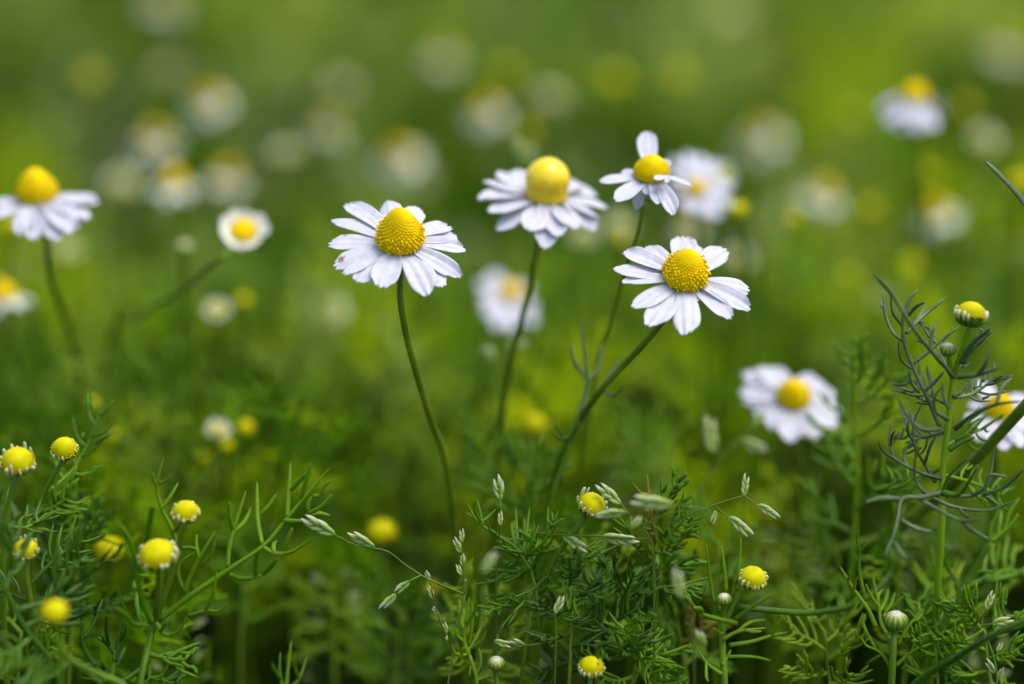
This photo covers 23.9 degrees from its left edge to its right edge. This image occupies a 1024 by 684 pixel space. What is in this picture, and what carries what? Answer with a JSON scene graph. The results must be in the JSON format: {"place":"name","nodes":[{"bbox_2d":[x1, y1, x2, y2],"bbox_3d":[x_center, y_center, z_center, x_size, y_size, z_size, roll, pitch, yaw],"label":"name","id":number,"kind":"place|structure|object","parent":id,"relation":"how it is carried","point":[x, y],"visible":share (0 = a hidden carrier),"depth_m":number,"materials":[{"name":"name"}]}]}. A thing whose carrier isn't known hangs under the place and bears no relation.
{"place":"outdoors","nodes":[
{"label":"outdoors","id":0,"kind":"place"},
{"bbox_2d":[301,569,363,683],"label":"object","id":1,"kind":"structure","parent":0,"point":[352,598],"depth_m":0.40,"materials":[{"name":"plant"}]},
{"bbox_2d":[0,0,1022,683],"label":"seeding grass","id":2,"kind":"structure","parent":0,"point":[354,162],"depth_m":0.73,"materials":[{"name":"plant"}]},
{"bbox_2d":[9,23,1022,683],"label":"ground","id":3,"kind":"structure","parent":0,"point":[419,565],"depth_m":0.78,"materials":[{"name":"plant"}]},
{"bbox_2d":[0,279,33,624],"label":"chamomile flower","id":4,"kind":"object","parent":3,"relation":"on","point":[8,295],"visible":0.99,"depth_m":0.43,"materials":[{"name":"beige plant"}]},
{"bbox_2d":[0,442,59,683],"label":"chamomile bud","id":5,"kind":"object","parent":3,"relation":"on","point":[17,462],"visible":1,"depth_m":0.35,"materials":[{"name":"green plant"}]},
{"bbox_2d":[0,599,69,683],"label":"chamomile bud","id":6,"kind":"object","parent":3,"relation":"on","point":[55,611],"visible":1,"depth_m":0.32,"materials":[{"name":"yellow plant"}]},
{"bbox_2d":[0,591,72,681],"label":"chamomile plant","id":7,"kind":"object","parent":3,"relation":"on","point":[41,627],"visible":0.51,"depth_m":0.36,"materials":[{"name":"green plant"}]},
{"bbox_2d":[0,501,97,683],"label":"chamomile plant","id":8,"kind":"object","parent":3,"relation":"on","point":[70,573],"visible":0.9,"depth_m":0.34,"materials":[{"name":"green plant"}]},
{"bbox_2d":[0,515,102,678],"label":"chamomile bud","id":9,"kind":"object","parent":3,"relation":"on","point":[32,551],"visible":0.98,"depth_m":0.34,"materials":[{"name":"green plant"}]},
{"bbox_2d":[0,167,132,671],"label":"chamomile flower","id":10,"kind":"object","parent":3,"relation":"on","point":[47,212],"visible":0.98,"depth_m":0.39,"materials":[{"name":"white plant"}]},
{"bbox_2d":[30,392,120,651],"bbox_3d":[-0.065,0.099,0.384,0.014,0.187,0.017,0,17,0],"label":"plant","id":11,"kind":"object","parent":3,"relation":"on","point":[64,449],"visible":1,"depth_m":0.36,"materials":[{"name":"green plant"}]},
{"bbox_2d":[21,489,133,683],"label":"chamomile plant","id":12,"kind":"object","parent":3,"relation":"on","point":[87,517],"visible":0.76,"depth_m":0.36,"materials":[{"name":"green plant"}]},
{"bbox_2d":[75,69,100,336],"bbox_3d":[-0.110,0.022,0.629,0.008,0.191,0.028,-8,19,-25],"label":"chamomile bud","id":13,"kind":"object","parent":3,"relation":"on","point":[89,78],"visible":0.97,"depth_m":0.60,"materials":[{"name":"plant"}]},
{"bbox_2d":[58,537,124,683],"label":"chamomile bud","id":14,"kind":"object","parent":3,"relation":"on","point":[99,545],"visible":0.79,"depth_m":0.39,"materials":[{"name":"yellow plant"}]},
{"bbox_2d":[80,595,126,683],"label":"chamomile plant","id":15,"kind":"object","parent":3,"relation":"on","point":[117,657],"visible":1,"depth_m":0.35,"materials":[{"name":"green plant"}]},
{"bbox_2d":[90,169,139,640],"bbox_3d":[-0.102,0.038,0.610,0.008,0.171,0.039,-13,21,-36],"label":"chamomile flower","id":16,"kind":"object","parent":3,"relation":"on","point":[123,183],"visible":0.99,"depth_m":0.57,"materials":[{"name":"beige plant"}]},
{"bbox_2d":[135,126,176,310],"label":"chamomile flower","id":17,"kind":"object","parent":3,"relation":"on","point":[154,139],"visible":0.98,"depth_m":0.60,"materials":[{"name":"beige plant"}]},
{"bbox_2d":[145,0,180,240],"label":"chamomile flower","id":18,"kind":"object","parent":3,"relation":"on","point":[164,5],"visible":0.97,"depth_m":0.76,"materials":[{"name":"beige plant"}]},
{"bbox_2d":[157,58,202,269],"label":"chamomile flower","id":19,"kind":"object","parent":3,"relation":"on","point":[169,69],"visible":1,"depth_m":0.69,"materials":[{"name":"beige plant"}]},
{"bbox_2d":[151,167,212,622],"bbox_3d":[-0.066,0.053,0.531,0.019,0.188,0.010,-13,22,-37],"label":"chamomile flower","id":20,"kind":"object","parent":3,"relation":"on","point":[173,182],"visible":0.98,"depth_m":0.50,"materials":[{"name":"beige plant"}]},
{"bbox_2d":[96,209,268,661],"bbox_3d":[-0.064,0.070,0.447,0.014,0.205,0.078,-12,21,-34],"label":"chamomile flower","id":21,"kind":"object","parent":3,"relation":"on","point":[243,229],"visible":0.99,"depth_m":0.40,"materials":[{"name":"beige plant"}]},
{"bbox_2d":[178,240,218,683],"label":"bud","id":22,"kind":"object","parent":3,"relation":"on","point":[189,326],"visible":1,"depth_m":0.43,"materials":[{"name":"green plant"}]},
{"bbox_2d":[73,457,331,683],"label":"chamomile plant","id":23,"kind":"object","parent":3,"relation":"on","point":[157,555],"visible":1,"depth_m":0.35,"materials":[{"name":"green plant"}]},
{"bbox_2d":[191,88,230,274],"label":"chamomile flower","id":24,"kind":"object","parent":3,"relation":"on","point":[209,100],"visible":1,"depth_m":0.60,"materials":[{"name":"beige plant"}]},
{"bbox_2d":[205,297,230,683],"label":"chamomile flower","id":25,"kind":"object","parent":3,"relation":"on","point":[217,310],"visible":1,"depth_m":0.44,"materials":[{"name":"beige plant"}]},
{"bbox_2d":[197,453,238,675],"bbox_3d":[-0.044,0.095,0.443,0.020,0.159,0.004,0,17,0],"label":"chamomile bud","id":26,"kind":"object","parent":3,"relation":"on","point":[234,636],"visible":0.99,"depth_m":0.42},
{"bbox_2d":[206,163,245,285],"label":"chamomile flower","id":27,"kind":"object","parent":3,"relation":"on","point":[226,175],"visible":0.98,"depth_m":0.58,"materials":[{"name":"beige plant"}]},
{"bbox_2d":[219,439,233,683],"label":"chamomile bud","id":28,"kind":"object","parent":3,"relation":"on","point":[227,446],"visible":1,"depth_m":0.41,"materials":[{"name":"plant"}]},
{"bbox_2d":[206,418,252,683],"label":"chamomile flower","id":29,"kind":"object","parent":3,"relation":"on","point":[217,429],"visible":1,"depth_m":0.42,"materials":[{"name":"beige plant"}]},
{"bbox_2d":[189,499,290,683],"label":"chamomile plant","id":30,"kind":"object","parent":3,"relation":"on","point":[219,566],"visible":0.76,"depth_m":0.39,"materials":[{"name":"green plant"}]},
{"bbox_2d":[236,420,254,683],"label":"chamomile bud","id":31,"kind":"object","parent":3,"relation":"on","point":[245,429],"visible":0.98,"depth_m":0.41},
{"bbox_2d":[235,295,272,683],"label":"chamomile bud","id":32,"kind":"object","parent":3,"relation":"on","point":[242,302],"visible":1,"depth_m":0.45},
{"bbox_2d":[279,560,391,683],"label":"chamomile plant","id":33,"kind":"object","parent":3,"relation":"on","point":[313,628],"visible":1,"depth_m":0.40,"materials":[{"name":"green plant"}]},
{"bbox_2d":[313,117,412,666],"bbox_3d":[-0.039,0.020,0.668,0.034,0.171,0.008,-15,22,-39],"label":"chamomile flower","id":34,"kind":"object","parent":3,"relation":"on","point":[328,125],"visible":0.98,"depth_m":0.64,"materials":[{"name":"beige plant"}]},
{"bbox_2d":[365,520,397,683],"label":"chamomile bud","id":35,"kind":"object","parent":3,"relation":"on","point":[381,533],"visible":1,"depth_m":0.40,"materials":[{"name":"plant"}]},
{"bbox_2d":[300,514,465,683],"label":"meadow grass","id":36,"kind":"structure","parent":3,"relation":"on","point":[316,524],"depth_m":0.35,"materials":[{"name":"plant"}]},
{"bbox_2d":[328,200,470,683],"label":"chamomile flower","id":37,"kind":"object","parent":3,"relation":"on","point":[396,243],"visible":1,"depth_m":0.35,"materials":[{"name":"white plant"}]},
{"bbox_2d":[347,559,455,683],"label":"chamomile plant","id":38,"kind":"object","parent":3,"relation":"on","point":[402,625],"visible":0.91,"depth_m":0.38,"materials":[{"name":"green plant"}]},
{"bbox_2d":[380,143,423,679],"bbox_3d":[-0.028,0.030,0.638,0.011,0.170,0.011,0,17,0],"label":"chamomile flower","id":39,"kind":"object","parent":3,"relation":"on","point":[400,157],"visible":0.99,"depth_m":0.61,"materials":[{"name":"beige plant"}]},
{"bbox_2d":[358,603,459,683],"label":"chamomile plant","id":40,"kind":"object","parent":3,"relation":"on","point":[385,672],"visible":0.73,"depth_m":0.40,"materials":[{"name":"green plant"}]},
{"bbox_2d":[428,45,475,548],"bbox_3d":[-0.017,-0.005,0.743,0.016,0.175,0.009,0,17,0],"label":"chamomile flower","id":41,"kind":"object","parent":3,"relation":"on","point":[443,56],"visible":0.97,"depth_m":0.72,"materials":[{"name":"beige plant"}]},
{"bbox_2d":[451,599,491,683],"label":"chamomile plant","id":42,"kind":"object","parent":3,"relation":"on","point":[466,620],"visible":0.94,"depth_m":0.35,"materials":[{"name":"green plant"}]},
{"bbox_2d":[434,408,523,683],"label":"chamomile plant","id":43,"kind":"object","parent":3,"relation":"on","point":[467,433],"visible":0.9,"depth_m":0.40,"materials":[{"name":"green plant"}]},
{"bbox_2d":[429,553,531,683],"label":"chamomile plant","id":44,"kind":"object","parent":3,"relation":"on","point":[503,651],"visible":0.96,"depth_m":0.37,"materials":[{"name":"green plant"}]},
{"bbox_2d":[469,99,506,683],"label":"chamomile flower","id":45,"kind":"object","parent":3,"relation":"on","point":[487,110],"visible":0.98,"depth_m":0.60,"materials":[{"name":"beige plant"}]},
{"bbox_2d":[477,271,536,637],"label":"chamomile flower","id":46,"kind":"object","parent":3,"relation":"on","point":[502,305],"visible":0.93,"depth_m":0.45,"materials":[{"name":"white plant"}]},
{"bbox_2d":[497,66,519,657],"bbox_3d":[-0.001,0.010,0.684,0.007,0.181,0.019,0,17,0],"label":"chamomile bud","id":47,"kind":"object","parent":3,"relation":"on","point":[506,75],"visible":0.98,"depth_m":0.66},
{"bbox_2d":[466,500,552,679],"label":"chamomile plant","id":48,"kind":"object","parent":3,"relation":"on","point":[479,520],"visible":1,"depth_m":0.35,"materials":[{"name":"green plant"}]},
{"bbox_2d":[0,177,1023,683],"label":"tall pale foliage","id":49,"kind":"object","parent":3,"relation":"on","point":[648,395],"visible":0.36,"depth_m":0.48,"materials":[{"name":"plant"}]},
{"bbox_2d":[0,0,1023,315],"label":"distant foliage","id":50,"kind":"object","parent":3,"relation":"on","point":[982,34],"visible":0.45,"depth_m":0.91,"materials":[{"name":"plant"}]},
{"bbox_2d":[0,0,1023,683],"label":"chamomile foliage","id":51,"kind":"object","parent":3,"relation":"on","point":[458,204],"visible":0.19,"depth_m":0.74,"materials":[{"name":"plant"}]},
{"bbox_2d":[0,0,1023,425],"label":"distant pale foliage","id":52,"kind":"object","parent":3,"relation":"on","point":[38,20],"visible":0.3,"depth_m":0.85,"materials":[{"name":"plant"}]},
{"bbox_2d":[463,429,578,683],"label":"chamomile plant","id":53,"kind":"object","parent":3,"relation":"on","point":[509,451],"visible":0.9,"depth_m":0.38,"materials":[{"name":"green plant"}]},
{"bbox_2d":[514,137,535,683],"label":"meadow grass","id":54,"kind":"structure","parent":3,"relation":"on","point":[519,149],"depth_m":0.42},
{"bbox_2d":[475,507,587,683],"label":"chamomile plant","id":55,"kind":"object","parent":3,"relation":"on","point":[507,575],"visible":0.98,"depth_m":0.35,"materials":[{"name":"green plant"}]},
{"bbox_2d":[478,157,606,683],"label":"chamomile flower","id":56,"kind":"object","parent":3,"relation":"on","point":[542,204],"visible":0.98,"depth_m":0.37,"materials":[{"name":"white plant"}]},
{"bbox_2d":[522,414,576,683],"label":"chamomile bud","id":57,"kind":"object","parent":3,"relation":"on","point":[533,426],"visible":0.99,"depth_m":0.42,"materials":[{"name":"plant"}]},
{"bbox_2d":[484,487,617,680],"bbox_3d":[0.005,0.106,0.376,0.018,0.178,0.020,-15,23,-41],"label":"chamomile bud","id":58,"kind":"object","parent":3,"relation":"on","point":[591,505],"visible":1,"depth_m":0.35,"materials":[{"name":"green plant"}]},
{"bbox_2d":[519,544,620,683],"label":"chamomile plant","id":59,"kind":"object","parent":3,"relation":"on","point":[594,586],"visible":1,"depth_m":0.35,"materials":[{"name":"green plant"}]},
{"bbox_2d":[527,315,623,683],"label":"chamomile plant","id":60,"kind":"object","parent":3,"relation":"on","point":[576,424],"visible":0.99,"depth_m":0.37,"materials":[{"name":"green plant"}]},
{"bbox_2d":[568,225,597,683],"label":"chamomile flower","id":61,"kind":"object","parent":3,"relation":"on","point":[583,235],"visible":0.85,"depth_m":0.50,"materials":[{"name":"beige plant"}]},
{"bbox_2d":[561,214,632,683],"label":"chamomile flower","id":62,"kind":"object","parent":3,"relation":"on","point":[620,226],"visible":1,"depth_m":0.51,"materials":[{"name":"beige plant"}]},
{"bbox_2d":[546,523,651,683],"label":"chamomile plant","id":63,"kind":"object","parent":3,"relation":"on","point":[623,555],"visible":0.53,"depth_m":0.37,"materials":[{"name":"green plant"}]},
{"bbox_2d":[552,543,674,683],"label":"chamomile plant","id":64,"kind":"object","parent":3,"relation":"on","point":[616,585],"visible":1,"depth_m":0.35,"materials":[{"name":"green plant"}]},
{"bbox_2d":[602,71,625,640],"bbox_3d":[0.027,0.016,0.663,0.006,0.182,0.010,0,17,0],"label":"chamomile bud","id":65,"kind":"object","parent":3,"relation":"on","point":[614,82],"visible":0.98,"depth_m":0.64,"materials":[{"name":"plant"}]},
{"bbox_2d":[615,234,627,683],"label":"stem","id":66,"kind":"object","parent":3,"relation":"on","point":[621,240],"visible":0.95,"depth_m":0.47,"materials":[{"name":"plant"}]},
{"bbox_2d":[551,131,691,683],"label":"chamomile flower","id":67,"kind":"object","parent":3,"relation":"on","point":[648,174],"visible":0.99,"depth_m":0.36,"materials":[{"name":"white plant"}]},
{"bbox_2d":[531,236,750,680],"bbox_3d":[0.014,0.082,0.398,0.020,0.211,0.062,-9,19,-27],"label":"chamomile flower","id":68,"kind":"object","parent":3,"relation":"on","point":[684,267],"visible":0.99,"depth_m":0.35,"materials":[{"name":"white plant"}]},
{"bbox_2d":[593,611,696,683],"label":"chamomile plant","id":69,"kind":"object","parent":3,"relation":"on","point":[658,663],"visible":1,"depth_m":0.35,"materials":[{"name":"green plant"}]},
{"bbox_2d":[601,399,693,683],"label":"chamomile plant","id":70,"kind":"object","parent":3,"relation":"on","point":[629,443],"visible":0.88,"depth_m":0.40,"materials":[{"name":"green plant"}]},
{"bbox_2d":[599,466,709,643],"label":"chamomile plant","id":71,"kind":"object","parent":3,"relation":"on","point":[672,546],"visible":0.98,"depth_m":0.35,"materials":[{"name":"green plant"}]},
{"bbox_2d":[633,70,689,534],"bbox_3d":[0.037,0.017,0.652,0.010,0.187,0.032,-4,17,-13],"label":"chamomile bud","id":72,"kind":"object","parent":3,"relation":"on","point":[679,79],"visible":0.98,"depth_m":0.62,"materials":[{"name":"plant"}]},
{"bbox_2d":[626,545,738,683],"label":"chamomile plant","id":73,"kind":"object","parent":3,"relation":"on","point":[667,622],"visible":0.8,"depth_m":0.37,"materials":[{"name":"green plant"}]},
{"bbox_2d":[670,152,732,683],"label":"chamomile flower","id":74,"kind":"object","parent":3,"relation":"on","point":[702,197],"visible":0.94,"depth_m":0.43,"materials":[{"name":"white plant"}]},
{"bbox_2d":[666,488,770,683],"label":"chamomile plant","id":75,"kind":"object","parent":3,"relation":"on","point":[743,600],"visible":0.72,"depth_m":0.38,"materials":[{"name":"green plant"}]},
{"bbox_2d":[710,162,772,683],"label":"chamomile flower","id":76,"kind":"object","parent":3,"relation":"on","point":[722,172],"visible":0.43,"depth_m":0.48,"materials":[{"name":"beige plant"}]},
{"bbox_2d":[726,201,777,683],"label":"chamomile bud","id":77,"kind":"object","parent":3,"relation":"on","point":[737,211],"visible":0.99,"depth_m":0.43,"materials":[{"name":"plant"}]},
{"bbox_2d":[741,124,782,237],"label":"chamomile flower","id":78,"kind":"object","parent":3,"relation":"on","point":[760,136],"visible":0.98,"depth_m":0.65,"materials":[{"name":"beige plant"}]},
{"bbox_2d":[761,213,799,683],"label":"chamomile bud","id":79,"kind":"object","parent":3,"relation":"on","point":[792,220],"visible":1,"depth_m":0.47,"materials":[{"name":"plant"}]},
{"bbox_2d":[742,472,837,683],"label":"chamomile plant","id":80,"kind":"object","parent":3,"relation":"on","point":[764,544],"visible":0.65,"depth_m":0.41,"materials":[{"name":"green plant"}]},
{"bbox_2d":[740,366,840,683],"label":"chamomile flower","id":81,"kind":"object","parent":3,"relation":"on","point":[782,398],"visible":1,"depth_m":0.39,"materials":[{"name":"white plant"}]},
{"bbox_2d":[685,537,895,683],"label":"chamomile plant","id":82,"kind":"object","parent":3,"relation":"on","point":[754,578],"visible":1,"depth_m":0.35,"materials":[{"name":"green plant"}]},
{"bbox_2d":[761,572,855,683],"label":"chamomile plant","id":83,"kind":"object","parent":3,"relation":"on","point":[775,617],"visible":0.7,"depth_m":0.39,"materials":[{"name":"green plant"}]},
{"bbox_2d":[799,179,840,308],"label":"chamomile flower","id":84,"kind":"object","parent":3,"relation":"on","point":[826,199],"visible":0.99,"depth_m":0.54,"materials":[{"name":"beige plant"}]},
{"bbox_2d":[773,581,872,683],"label":"chamomile plant","id":85,"kind":"object","parent":3,"relation":"on","point":[845,648],"visible":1,"depth_m":0.36,"materials":[{"name":"green plant"}]},
{"bbox_2d":[795,109,861,660],"bbox_3d":[0.085,0.020,0.662,0.010,0.175,0.033,0,17,0],"label":"chamomile bud","id":86,"kind":"object","parent":3,"relation":"on","point":[852,118],"visible":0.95,"depth_m":0.63,"materials":[{"name":"plant"}]},
{"bbox_2d":[775,330,923,682],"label":"chamomile plant","id":87,"kind":"object","parent":3,"relation":"on","point":[818,581],"visible":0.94,"depth_m":0.38,"materials":[{"name":"green plant"}]},
{"bbox_2d":[840,530,931,683],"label":"chamomile bud","id":88,"kind":"object","parent":3,"relation":"on","point":[894,621],"visible":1,"depth_m":0.35,"materials":[{"name":"green plant"}]},
{"bbox_2d":[851,545,959,683],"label":"chamomile plant","id":89,"kind":"object","parent":3,"relation":"on","point":[877,579],"visible":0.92,"depth_m":0.37,"materials":[{"name":"green plant"}]},
{"bbox_2d":[874,82,945,683],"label":"chamomile flower","id":90,"kind":"object","parent":3,"relation":"on","point":[913,111],"visible":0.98,"depth_m":0.45,"materials":[{"name":"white plant"}]},
{"bbox_2d":[808,399,1023,683],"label":"thick stalk","id":91,"kind":"object","parent":3,"relation":"on","point":[917,514],"visible":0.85,"depth_m":0.37,"materials":[{"name":"plant"}]},
{"bbox_2d":[915,197,962,569],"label":"chamomile flower","id":92,"kind":"object","parent":3,"relation":"on","point":[939,212],"visible":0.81,"depth_m":0.54,"materials":[{"name":"beige plant"}]},
{"bbox_2d":[886,584,995,683],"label":"chamomile plant","id":93,"kind":"object","parent":3,"relation":"on","point":[907,638],"visible":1,"depth_m":0.35,"materials":[{"name":"green plant"}]},
{"bbox_2d":[865,272,1023,683],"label":"chamomile plant","id":94,"kind":"object","parent":3,"relation":"on","point":[969,315],"visible":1,"depth_m":0.35,"materials":[{"name":"green plant"}]},
{"bbox_2d":[943,101,973,295],"bbox_3d":[0.105,0.032,0.602,0.009,0.187,0.007,0,17,0],"label":"chamomile bud","id":95,"kind":"object","parent":3,"relation":"on","point":[965,109],"visible":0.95,"depth_m":0.58,"materials":[{"name":"plant"}]},
{"bbox_2d":[910,618,1023,683],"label":"dark stalk","id":96,"kind":"object","parent":3,"relation":"on","point":[948,662],"visible":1,"depth_m":0.34,"materials":[{"name":"green plant"}]},
{"bbox_2d":[910,482,1023,683],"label":"chamomile plant","id":97,"kind":"object","parent":3,"relation":"on","point":[1004,573],"visible":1,"depth_m":0.36,"materials":[{"name":"green plant"}]},
{"bbox_2d":[923,507,1019,677],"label":"chamomile plant","id":98,"kind":"object","parent":3,"relation":"on","point":[984,588],"visible":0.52,"depth_m":0.38,"materials":[{"name":"green plant"}]},
{"bbox_2d":[928,579,1023,683],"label":"chamomile plant","id":99,"kind":"object","parent":3,"relation":"on","point":[972,599],"visible":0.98,"depth_m":0.35,"materials":[{"name":"green plant"}]},
{"bbox_2d":[962,126,998,284],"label":"chamomile flower","id":100,"kind":"object","parent":3,"relation":"on","point":[984,138],"visible":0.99,"depth_m":0.54,"materials":[{"name":"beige plant"}]},
{"bbox_2d":[965,381,1023,682],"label":"chamomile flower","id":101,"kind":"object","parent":3,"relation":"on","point":[1015,435],"visible":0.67,"depth_m":0.38,"materials":[{"name":"white plant"}]},
{"bbox_2d":[974,36,1023,199],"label":"chamomile flower","id":102,"kind":"object","parent":3,"relation":"on","point":[1008,47],"visible":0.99,"depth_m":0.72,"materials":[{"name":"beige plant"}]},
{"bbox_2d":[993,173,1023,682],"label":"chamomile bud","id":103,"kind":"object","parent":3,"relation":"on","point":[1016,180],"visible":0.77,"depth_m":0.47,"materials":[{"name":"plant"}]},
{"bbox_2d":[528,482,709,683],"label":"meadow grass","id":104,"kind":"structure","parent":0,"point":[650,502],"depth_m":0.35,"materials":[{"name":"plant"}]},
{"bbox_2d":[651,473,780,683],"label":"meadow grass","id":105,"kind":"structure","parent":0,"point":[739,525],"depth_m":0.35,"materials":[{"name":"plant"}]},
{"bbox_2d":[672,409,766,675],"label":"meadow grass","id":106,"kind":"structure","parent":0,"point":[711,441],"depth_m":0.38,"materials":[{"name":"plant"}]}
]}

